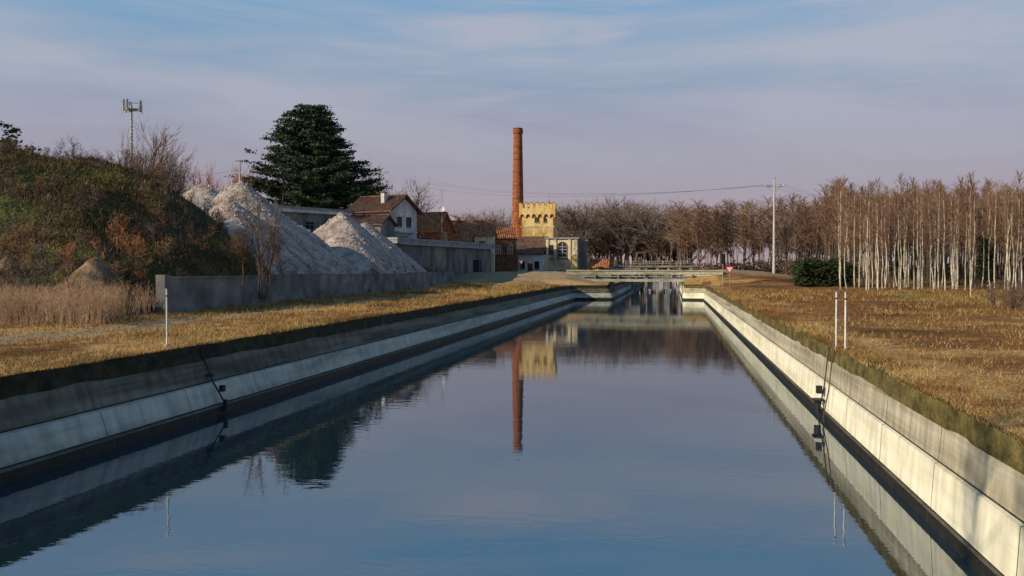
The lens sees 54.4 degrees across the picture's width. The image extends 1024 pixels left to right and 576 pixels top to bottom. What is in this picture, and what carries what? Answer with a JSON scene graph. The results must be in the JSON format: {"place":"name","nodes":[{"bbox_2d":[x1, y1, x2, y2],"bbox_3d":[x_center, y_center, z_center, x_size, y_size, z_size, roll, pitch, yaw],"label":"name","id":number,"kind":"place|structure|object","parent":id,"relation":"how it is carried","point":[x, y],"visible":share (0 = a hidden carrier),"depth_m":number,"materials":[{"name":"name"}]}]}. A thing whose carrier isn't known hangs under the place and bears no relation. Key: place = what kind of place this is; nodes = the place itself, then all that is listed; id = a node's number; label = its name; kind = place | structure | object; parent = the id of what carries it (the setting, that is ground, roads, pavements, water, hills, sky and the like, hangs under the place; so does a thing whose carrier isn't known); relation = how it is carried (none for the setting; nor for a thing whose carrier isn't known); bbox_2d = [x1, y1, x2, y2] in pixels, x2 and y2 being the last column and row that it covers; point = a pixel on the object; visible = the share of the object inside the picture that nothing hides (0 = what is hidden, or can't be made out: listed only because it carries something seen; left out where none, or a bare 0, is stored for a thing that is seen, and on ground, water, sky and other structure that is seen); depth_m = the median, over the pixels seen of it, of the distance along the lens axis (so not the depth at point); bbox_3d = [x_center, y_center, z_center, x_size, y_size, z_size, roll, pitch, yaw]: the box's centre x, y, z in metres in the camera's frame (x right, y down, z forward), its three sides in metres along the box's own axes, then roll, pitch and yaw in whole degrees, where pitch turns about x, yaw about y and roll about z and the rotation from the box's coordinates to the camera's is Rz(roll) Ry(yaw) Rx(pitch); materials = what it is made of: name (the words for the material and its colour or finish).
{"place":"outdoors","nodes":[
{"label":"outdoors","id":0,"kind":"place"},
{"bbox_2d":[387,237,494,245],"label":"roof","id":1,"kind":"structure","parent":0,"point":[412,239],"depth_m":164.00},
{"bbox_2d":[392,236,435,239],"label":"rooflights","id":2,"kind":"object","parent":1,"relation":"on","point":[420,238],"visible":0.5,"depth_m":157.35,"materials":[{"name":"grey glass"}]},
{"bbox_2d":[0,278,979,575],"bbox_3d":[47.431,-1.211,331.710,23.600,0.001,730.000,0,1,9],"label":"canal water","id":3,"kind":"structure","parent":0,"point":[652,432],"depth_m":24.12,"materials":[{"name":"blue liquid"}]},
{"bbox_2d":[0,269,1023,437],"bbox_3d":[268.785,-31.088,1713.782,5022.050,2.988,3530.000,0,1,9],"label":"ground","id":4,"kind":"structure","parent":0,"point":[746,279],"depth_m":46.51,"materials":[{"name":"brown plant"}]},
{"bbox_2d":[0,121,41,151],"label":"conifer tree","id":5,"kind":"object","parent":4,"relation":"on","point":[12,130],"visible":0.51,"depth_m":154.03,"materials":[{"name":"green plant"}]},
{"bbox_2d":[0,255,155,313],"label":"soil heap","id":6,"kind":"object","parent":4,"relation":"on","point":[93,269],"visible":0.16,"depth_m":61.03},
{"bbox_2d":[0,277,159,325],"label":"dry reed bed","id":7,"kind":"object","parent":4,"relation":"on","point":[31,306],"visible":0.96,"depth_m":50.96,"materials":[{"name":"beige plant"}]},
{"bbox_2d":[121,99,141,159],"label":"cell phone mast","id":8,"kind":"object","parent":4,"relation":"on","point":[130,109],"visible":0.48,"depth_m":145.01,"materials":[{"name":"metal"}]},
{"bbox_2d":[105,113,182,188],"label":"bare tree","id":9,"kind":"object","parent":4,"relation":"on","point":[156,148],"visible":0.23,"depth_m":133.38,"materials":[{"name":"brown plant"}]},
{"bbox_2d":[0,141,288,318],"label":"earth mound","id":10,"kind":"object","parent":4,"relation":"on","point":[18,197],"visible":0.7,"depth_m":70.31,"materials":[{"name":"green plant"}]},
{"bbox_2d":[0,135,270,294],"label":"mound shrubs","id":11,"kind":"object","parent":10,"relation":"on","point":[130,250],"visible":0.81,"depth_m":69.17,"materials":[{"name":"brown plant"}]},
{"bbox_2d":[140,130,173,186],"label":"bare tree","id":12,"kind":"object","parent":4,"relation":"on","point":[151,154],"visible":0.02,"depth_m":142.09,"materials":[{"name":"brown plant"}]},
{"bbox_2d":[156,275,169,313],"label":"end pier","id":13,"kind":"structure","parent":4,"relation":"on","point":[162,283],"depth_m":60.57,"materials":[{"name":"concrete"}]},
{"bbox_2d":[132,126,198,193],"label":"bare tree","id":14,"kind":"object","parent":4,"relation":"on","point":[183,173],"visible":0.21,"depth_m":143.36,"materials":[{"name":"brown plant"}]},
{"bbox_2d":[164,289,169,345],"bbox_3d":[-12.283,1.145,35.415,0.240,2.240,0.240,0,1,9],"label":"marker post","id":15,"kind":"object","parent":4,"relation":"on","point":[166,295],"visible":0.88,"depth_m":35.40,"materials":[{"name":"white metal"}]},
{"bbox_2d":[184,155,221,188],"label":"bare tree","id":16,"kind":"object","parent":4,"relation":"on","point":[200,180],"visible":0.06,"depth_m":169.24,"materials":[{"name":"brown plant"}]},
{"bbox_2d":[184,163,224,191],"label":"bare tree","id":17,"kind":"object","parent":4,"relation":"on","point":[201,179],"visible":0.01,"depth_m":184.85,"materials":[{"name":"brown plant"}]},
{"bbox_2d":[190,160,245,190],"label":"bare tree","id":18,"kind":"object","parent":4,"relation":"on","point":[208,180],"visible":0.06,"depth_m":181.48,"materials":[{"name":"brown plant"}]},
{"bbox_2d":[215,161,257,191],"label":"bare tree","id":19,"kind":"object","parent":4,"relation":"on","point":[234,181],"visible":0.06,"depth_m":181.94,"materials":[{"name":"brown plant"}]},
{"bbox_2d":[224,219,251,284],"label":"bare shrub","id":20,"kind":"object","parent":4,"relation":"on","point":[241,254],"visible":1,"depth_m":67.72,"materials":[{"name":"brown plant"}]},
{"bbox_2d":[230,162,249,181],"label":"utility pole","id":21,"kind":"object","parent":4,"relation":"on","point":[240,172],"visible":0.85,"depth_m":158.46,"materials":[{"name":"concrete"}]},
{"bbox_2d":[193,170,824,200],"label":"overhead wires","id":22,"kind":"object","parent":21,"relation":"attached to","point":[561,193],"visible":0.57,"depth_m":190.09,"materials":[{"name":"black metal"}]},
{"bbox_2d":[239,182,289,298],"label":"multi stem bare tree","id":23,"kind":"object","parent":4,"relation":"on","point":[260,266],"visible":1,"depth_m":69.58,"materials":[{"name":"brown plant"}]},
{"bbox_2d":[247,214,285,283],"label":"bare shrub","id":24,"kind":"object","parent":4,"relation":"on","point":[278,246],"visible":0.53,"depth_m":73.33,"materials":[{"name":"brown plant"}]},
{"bbox_2d":[181,181,361,273],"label":"gravel pile","id":25,"kind":"object","parent":4,"relation":"on","point":[302,246],"visible":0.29,"depth_m":99.44,"materials":[{"name":"gravel"}]},
{"bbox_2d":[224,103,392,209],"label":"cedar tree","id":26,"kind":"object","parent":4,"relation":"on","point":[319,152],"visible":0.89,"depth_m":189.68,"materials":[{"name":"green plant"}]},
{"bbox_2d":[244,110,306,193],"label":"cedar leader","id":27,"kind":"object","parent":26,"relation":"attached to","point":[286,116],"visible":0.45,"depth_m":191.89,"materials":[{"name":"green plant"}]},
{"bbox_2d":[283,212,333,231],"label":"walls","id":28,"kind":"structure","parent":4,"relation":"on","point":[318,220],"depth_m":160.60,"materials":[{"name":"grey concrete"}]},
{"bbox_2d":[305,221,313,229],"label":"windows","id":29,"kind":"structure","parent":28,"relation":"attached to","point":[309,225],"depth_m":160.56,"materials":[{"name":"black glass"}]},
{"bbox_2d":[275,207,355,214],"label":"fascia","id":30,"kind":"structure","parent":28,"relation":"on","point":[310,211],"depth_m":160.26,"materials":[{"name":"white paint"}]},
{"bbox_2d":[273,205,353,212],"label":"roof","id":31,"kind":"structure","parent":30,"relation":"on","point":[310,208],"depth_m":160.67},
{"bbox_2d":[169,272,453,312],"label":"panels","id":32,"kind":"object","parent":4,"relation":"on","point":[188,294],"visible":0.56,"depth_m":82.04,"materials":[{"name":"concrete"}]},
{"bbox_2d":[169,272,438,278],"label":"coping","id":33,"kind":"object","parent":32,"relation":"on","point":[288,274],"visible":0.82,"depth_m":81.98,"materials":[{"name":"concrete"}]},
{"bbox_2d":[237,260,448,274],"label":"wall top brambles","id":34,"kind":"object","parent":33,"relation":"on","point":[426,269],"depth_m":93.90,"materials":[{"name":"brown plant"}]},
{"bbox_2d":[193,278,453,311],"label":"wall foot weeds","id":35,"kind":"object","parent":4,"relation":"on","point":[206,306],"depth_m":91.19,"materials":[{"name":"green plant"}]},
{"bbox_2d":[332,214,397,236],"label":"tiled outbuilding","id":36,"kind":"structure","parent":4,"relation":"on","point":[385,225],"depth_m":160.69,"materials":[{"name":"tile"}]},
{"bbox_2d":[326,232,406,273],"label":"gravel pile","id":37,"kind":"object","parent":4,"relation":"on","point":[357,254],"visible":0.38,"depth_m":124.04,"materials":[{"name":"gravel"}]},
{"bbox_2d":[312,212,426,272],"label":"gravel pile","id":38,"kind":"object","parent":4,"relation":"on","point":[368,235],"visible":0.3,"depth_m":134.26,"materials":[{"name":"gravel"}]},
{"bbox_2d":[359,156,385,193],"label":"bare tree","id":39,"kind":"object","parent":4,"relation":"on","point":[369,176],"visible":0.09,"depth_m":220.82,"materials":[{"name":"brown plant"}]},
{"bbox_2d":[356,199,416,238],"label":"walls","id":40,"kind":"structure","parent":4,"relation":"on","point":[404,209],"depth_m":168.46,"materials":[{"name":"white paint"}]},
{"bbox_2d":[346,194,422,214],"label":"roof","id":41,"kind":"structure","parent":40,"relation":"on","point":[366,204],"depth_m":168.31,"materials":[{"name":"tile"}]},
{"bbox_2d":[380,192,387,202],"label":"chimney stack","id":42,"kind":"object","parent":41,"relation":"on","point":[383,197],"visible":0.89,"depth_m":167.69,"materials":[{"name":"white paint"}]},
{"bbox_2d":[397,216,411,227],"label":"windows","id":43,"kind":"structure","parent":40,"relation":"attached to","point":[408,222],"depth_m":168.83,"materials":[{"name":"black glass"}]},
{"bbox_2d":[395,231,416,232],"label":"balcony","id":44,"kind":"structure","parent":40,"relation":"attached to","point":[404,232],"depth_m":166.48,"materials":[{"name":"white paint"}]},
{"bbox_2d":[369,178,418,203],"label":"bare tree","id":45,"kind":"object","parent":4,"relation":"on","point":[394,191],"visible":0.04,"depth_m":217.31,"materials":[{"name":"brown plant"}]},
{"bbox_2d":[395,177,440,211],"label":"bare tree","id":46,"kind":"object","parent":4,"relation":"on","point":[418,201],"visible":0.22,"depth_m":216.07,"materials":[{"name":"brown plant"}]},
{"bbox_2d":[417,212,456,240],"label":"brick farmhouse","id":47,"kind":"object","parent":4,"relation":"on","point":[438,225],"visible":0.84,"depth_m":203.00,"materials":[{"name":"brick"}]},
{"bbox_2d":[420,232,446,239],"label":"windows","id":48,"kind":"structure","parent":47,"relation":"in","point":[422,235],"depth_m":202.30,"materials":[{"name":"black glass"}]},
{"bbox_2d":[395,243,490,276],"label":"walls","id":49,"kind":"structure","parent":4,"relation":"on","point":[443,257],"depth_m":170.97,"materials":[{"name":"grey concrete"}]},
{"bbox_2d":[390,240,493,248],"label":"fascia","id":50,"kind":"structure","parent":49,"relation":"on","point":[439,243],"depth_m":165.88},
{"bbox_2d":[404,245,479,276],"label":"downpipes","id":51,"kind":"object","parent":49,"relation":"attached to","point":[457,259],"visible":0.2,"depth_m":174.21,"materials":[{"name":"metal"}]},
{"bbox_2d":[400,243,495,249],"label":"eaves pipe","id":52,"kind":"object","parent":49,"relation":"attached to","point":[445,246],"visible":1,"depth_m":166.65,"materials":[{"name":"metal"}]},
{"bbox_2d":[473,260,480,271],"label":"door","id":53,"kind":"structure","parent":49,"relation":"attached to","point":[475,265],"depth_m":183.24,"materials":[{"name":"grey metal"}]},
{"bbox_2d":[453,230,474,242],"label":"tiled outbuilding","id":54,"kind":"structure","parent":4,"relation":"on","point":[463,235],"depth_m":209.01,"materials":[{"name":"tile"}]},
{"bbox_2d":[451,217,496,271],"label":"tiled outbuilding","id":55,"kind":"structure","parent":4,"relation":"on","point":[485,231],"depth_m":215.63,"materials":[{"name":"beige paint"}]},
{"bbox_2d":[448,206,511,226],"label":"bare tree row","id":56,"kind":"object","parent":4,"relation":"on","point":[499,223],"visible":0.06,"depth_m":272.17,"materials":[{"name":"brown plant"}]},
{"bbox_2d":[495,227,517,271],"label":"old brick workshop","id":57,"kind":"structure","parent":4,"relation":"on","point":[506,257],"depth_m":224.44,"materials":[{"name":"brick"}]},
{"bbox_2d":[496,245,512,253],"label":"windows","id":58,"kind":"structure","parent":57,"relation":"in","point":[498,247],"depth_m":224.64,"materials":[{"name":"grey glass"}]},
{"bbox_2d":[512,128,523,236],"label":"brick factory chimney","id":59,"kind":"object","parent":4,"relation":"on","point":[517,194],"visible":0.67,"depth_m":244.26,"materials":[{"name":"brick"}]},
{"bbox_2d":[517,255,545,270],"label":"annex walls","id":60,"kind":"structure","parent":4,"relation":"on","point":[527,259],"depth_m":230.15,"materials":[{"name":"white paint"}]},
{"bbox_2d":[520,261,538,268],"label":"annex windows","id":61,"kind":"structure","parent":60,"relation":"in","point":[536,265],"depth_m":229.97,"materials":[{"name":"black glass"}]},
{"bbox_2d":[528,263,532,270],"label":"annex door","id":62,"kind":"structure","parent":60,"relation":"in","point":[530,266],"depth_m":230.12,"materials":[{"name":"brown wood"}]},
{"bbox_2d":[517,236,548,254],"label":"annex roof","id":63,"kind":"structure","parent":60,"relation":"on","point":[532,245],"depth_m":234.14,"materials":[{"name":"tile"}]},
{"bbox_2d":[519,202,557,248],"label":"crenellated tower","id":64,"kind":"structure","parent":4,"relation":"on","point":[537,219],"depth_m":240.07,"materials":[{"name":"paint"}]},
{"bbox_2d":[534,217,546,222],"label":"windows","id":65,"kind":"structure","parent":64,"relation":"in","point":[536,218],"depth_m":240.01,"materials":[{"name":"grey glass"}]},
{"bbox_2d":[549,239,587,269],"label":"walls","id":66,"kind":"structure","parent":4,"relation":"on","point":[582,256],"depth_m":233.35,"materials":[{"name":"beige paint"}]},
{"bbox_2d":[546,239,576,270],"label":"pilasters","id":67,"kind":"object","parent":66,"relation":"attached to","point":[547,254],"visible":0.59,"depth_m":232.98,"materials":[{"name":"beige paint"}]},
{"bbox_2d":[557,242,567,256],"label":"window surround","id":68,"kind":"object","parent":66,"relation":"attached to","point":[566,246],"visible":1,"depth_m":232.81,"materials":[{"name":"beige stone"}]},
{"bbox_2d":[558,243,566,256],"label":"arched window","id":69,"kind":"structure","parent":68,"relation":"attached to","point":[560,251],"depth_m":232.93,"materials":[{"name":"black glass"}]},
{"bbox_2d":[544,237,582,239],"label":"cornice","id":70,"kind":"structure","parent":66,"relation":"on","point":[579,238],"depth_m":232.59,"materials":[{"name":"beige stone"}]},
{"bbox_2d":[571,254,577,269],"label":"gate pier","id":71,"kind":"structure","parent":4,"relation":"on","point":[574,261],"depth_m":229.52,"materials":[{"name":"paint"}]},
{"bbox_2d":[589,259,609,269],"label":"brick hut","id":72,"kind":"object","parent":4,"relation":"on","point":[599,264],"visible":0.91,"depth_m":234.54,"materials":[{"name":"ceramic"}]},
{"bbox_2d":[607,269,639,277],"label":"wall","id":73,"kind":"structure","parent":4,"relation":"on","point":[625,269],"depth_m":223.71,"materials":[{"name":"concrete"}]},
{"bbox_2d":[607,268,640,268],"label":"coping","id":74,"kind":"object","parent":73,"relation":"on","point":[623,268],"visible":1,"depth_m":223.72,"materials":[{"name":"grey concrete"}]},
{"bbox_2d":[539,192,721,277],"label":"distant woodland","id":75,"kind":"object","parent":4,"relation":"on","point":[630,229],"visible":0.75,"depth_m":334.35,"materials":[{"name":"brown plant"}]},
{"bbox_2d":[566,270,722,290],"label":"concrete road bridge","id":76,"kind":"structure","parent":4,"relation":"on","point":[602,275],"depth_m":170.45,"materials":[{"name":"concrete"}]},
{"bbox_2d":[610,252,692,291],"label":"canal sluice","id":77,"kind":"object","parent":4,"relation":"on","point":[635,286],"visible":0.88,"depth_m":224.31,"materials":[{"name":"concrete"}]},
{"bbox_2d":[721,254,724,263],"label":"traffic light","id":78,"kind":"object","parent":4,"relation":"on","point":[722,258],"visible":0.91,"depth_m":159.38,"materials":[{"name":"metal"}]},
{"bbox_2d":[725,266,733,285],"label":"yield sign","id":79,"kind":"object","parent":4,"relation":"on","point":[729,269],"visible":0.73,"depth_m":159.40,"materials":[{"name":"metal"}]},
{"bbox_2d":[653,194,844,278],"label":"distant poplar row","id":80,"kind":"object","parent":4,"relation":"on","point":[747,231],"visible":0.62,"depth_m":293.49,"materials":[{"name":"brown plant"}]},
{"bbox_2d":[504,222,1022,269],"bbox_3d":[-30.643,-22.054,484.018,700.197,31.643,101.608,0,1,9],"label":"treeline","id":81,"kind":"object","parent":4,"relation":"on","point":[718,251],"visible":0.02,"depth_m":439.28,"materials":[{"name":"brown plant"}]},
{"bbox_2d":[764,177,784,272],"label":"utility pole","id":82,"kind":"object","parent":4,"relation":"on","point":[773,262],"visible":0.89,"depth_m":170.73,"materials":[{"name":"concrete"}]},
{"bbox_2d":[770,206,796,274],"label":"bare tree","id":83,"kind":"object","parent":4,"relation":"on","point":[785,239],"visible":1,"depth_m":208.43,"materials":[{"name":"brown plant"}]},
{"bbox_2d":[588,256,1022,278],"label":"dry undergrowth","id":84,"kind":"object","parent":4,"relation":"on","point":[765,268],"visible":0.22,"depth_m":277.16,"materials":[{"name":"brown plant"}]},
{"bbox_2d":[788,256,865,286],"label":"evergreen hedge","id":85,"kind":"object","parent":4,"relation":"on","point":[814,272],"visible":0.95,"depth_m":145.11,"materials":[{"name":"green plant"}]},
{"bbox_2d":[833,291,837,348],"bbox_3d":[11.174,1.203,34.294,0.240,2.190,0.240,0,1,9],"label":"marker post","id":86,"kind":"object","parent":4,"relation":"on","point":[836,298],"visible":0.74,"depth_m":34.27,"materials":[{"name":"white metal"}]},
{"bbox_2d":[844,292,846,348],"bbox_3d":[11.247,1.216,33.573,0.240,2.190,0.240,0,1,9],"label":"marker post","id":87,"kind":"object","parent":4,"relation":"on","point":[845,298],"visible":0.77,"depth_m":33.55,"materials":[{"name":"white metal"}]},
{"bbox_2d":[705,286,1023,442],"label":"dry grass","id":88,"kind":"structure","parent":4,"relation":"on","point":[754,306],"depth_m":47.37,"materials":[{"name":"plant"}]},
{"bbox_2d":[861,223,878,290],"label":"young poplar tree","id":89,"kind":"object","parent":4,"relation":"on","point":[869,249],"visible":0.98,"depth_m":122.49,"materials":[{"name":"brown plant"}]},
{"bbox_2d":[781,184,1017,276],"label":"poplar grove","id":90,"kind":"object","parent":4,"relation":"on","point":[815,228],"visible":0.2,"depth_m":235.67,"materials":[{"name":"brown plant"}]},
{"bbox_2d":[887,224,912,278],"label":"ivy clad tree","id":91,"kind":"object","parent":4,"relation":"on","point":[897,259],"visible":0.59,"depth_m":152.03,"materials":[{"name":"green plant"}]},
{"bbox_2d":[814,170,1023,290],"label":"poplar grove","id":92,"kind":"object","parent":4,"relation":"on","point":[886,215],"visible":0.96,"depth_m":143.47,"materials":[{"name":"brown plant"}]},
{"bbox_2d":[922,221,940,289],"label":"young poplar tree","id":93,"kind":"object","parent":4,"relation":"on","point":[934,238],"visible":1,"depth_m":112.14,"materials":[{"name":"brown plant"}]},
{"bbox_2d":[958,216,980,296],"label":"young poplar tree","id":94,"kind":"object","parent":4,"relation":"on","point":[969,250],"visible":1,"depth_m":92.36,"materials":[{"name":"brown plant"}]},
{"bbox_2d":[973,232,1001,286],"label":"ivy clad tree","id":95,"kind":"object","parent":4,"relation":"on","point":[980,259],"visible":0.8,"depth_m":140.86,"materials":[{"name":"green plant"}]},
{"bbox_2d":[977,274,1023,312],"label":"bramble thicket","id":96,"kind":"object","parent":4,"relation":"on","point":[1013,294],"visible":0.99,"depth_m":65.33,"materials":[{"name":"brown plant"}]},
{"bbox_2d":[1006,217,1023,287],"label":"young poplar tree","id":97,"kind":"object","parent":4,"relation":"on","point":[1019,233],"visible":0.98,"depth_m":98.82,"materials":[{"name":"brown plant"}]},
{"bbox_2d":[0,0,1023,269],"label":"sky","id":98,"kind":"structure","parent":0,"point":[637,98],"materials":[{"name":"blue"}]},
{"label":"canal bed","id":99,"kind":"object","parent":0,"visible":0},
{"bbox_2d":[0,277,644,484],"bbox_3d":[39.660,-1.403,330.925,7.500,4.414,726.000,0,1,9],"label":"concrete canal wall","id":100,"kind":"structure","parent":99,"relation":"on","point":[53,418],"depth_m":34.13,"materials":[{"name":"grey concrete"}]},
{"bbox_2d":[195,343,227,413],"bbox_3d":[-10.658,3.456,35.265,1.336,2.951,0.330,0,1,9],"label":"water level gauge","id":101,"kind":"object","parent":100,"relation":"attached to","point":[222,388],"visible":0.91,"depth_m":35.12,"materials":[{"name":"black metal"}]},
{"bbox_2d":[675,278,1023,575],"bbox_3d":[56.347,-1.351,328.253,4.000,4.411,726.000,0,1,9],"label":"concrete canal wall","id":102,"kind":"structure","parent":99,"relation":"on","point":[952,479],"depth_m":21.44,"materials":[{"name":"grey concrete"}]},
{"bbox_2d":[812,346,849,421],"bbox_3d":[10.809,3.488,33.737,1.102,2.942,1.344,0,1,9],"label":"water level gauge","id":103,"kind":"object","parent":102,"relation":"attached to","point":[818,401],"visible":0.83,"depth_m":33.95,"materials":[{"name":"black metal"}]},
{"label":"side window frame","id":104,"kind":"object","parent":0,"visible":0},
{"bbox_2d":[549,246,553,254],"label":"side window","id":105,"kind":"structure","parent":104,"relation":"attached to","point":[551,250],"depth_m":233.32,"materials":[{"name":"black glass"}]}
]}

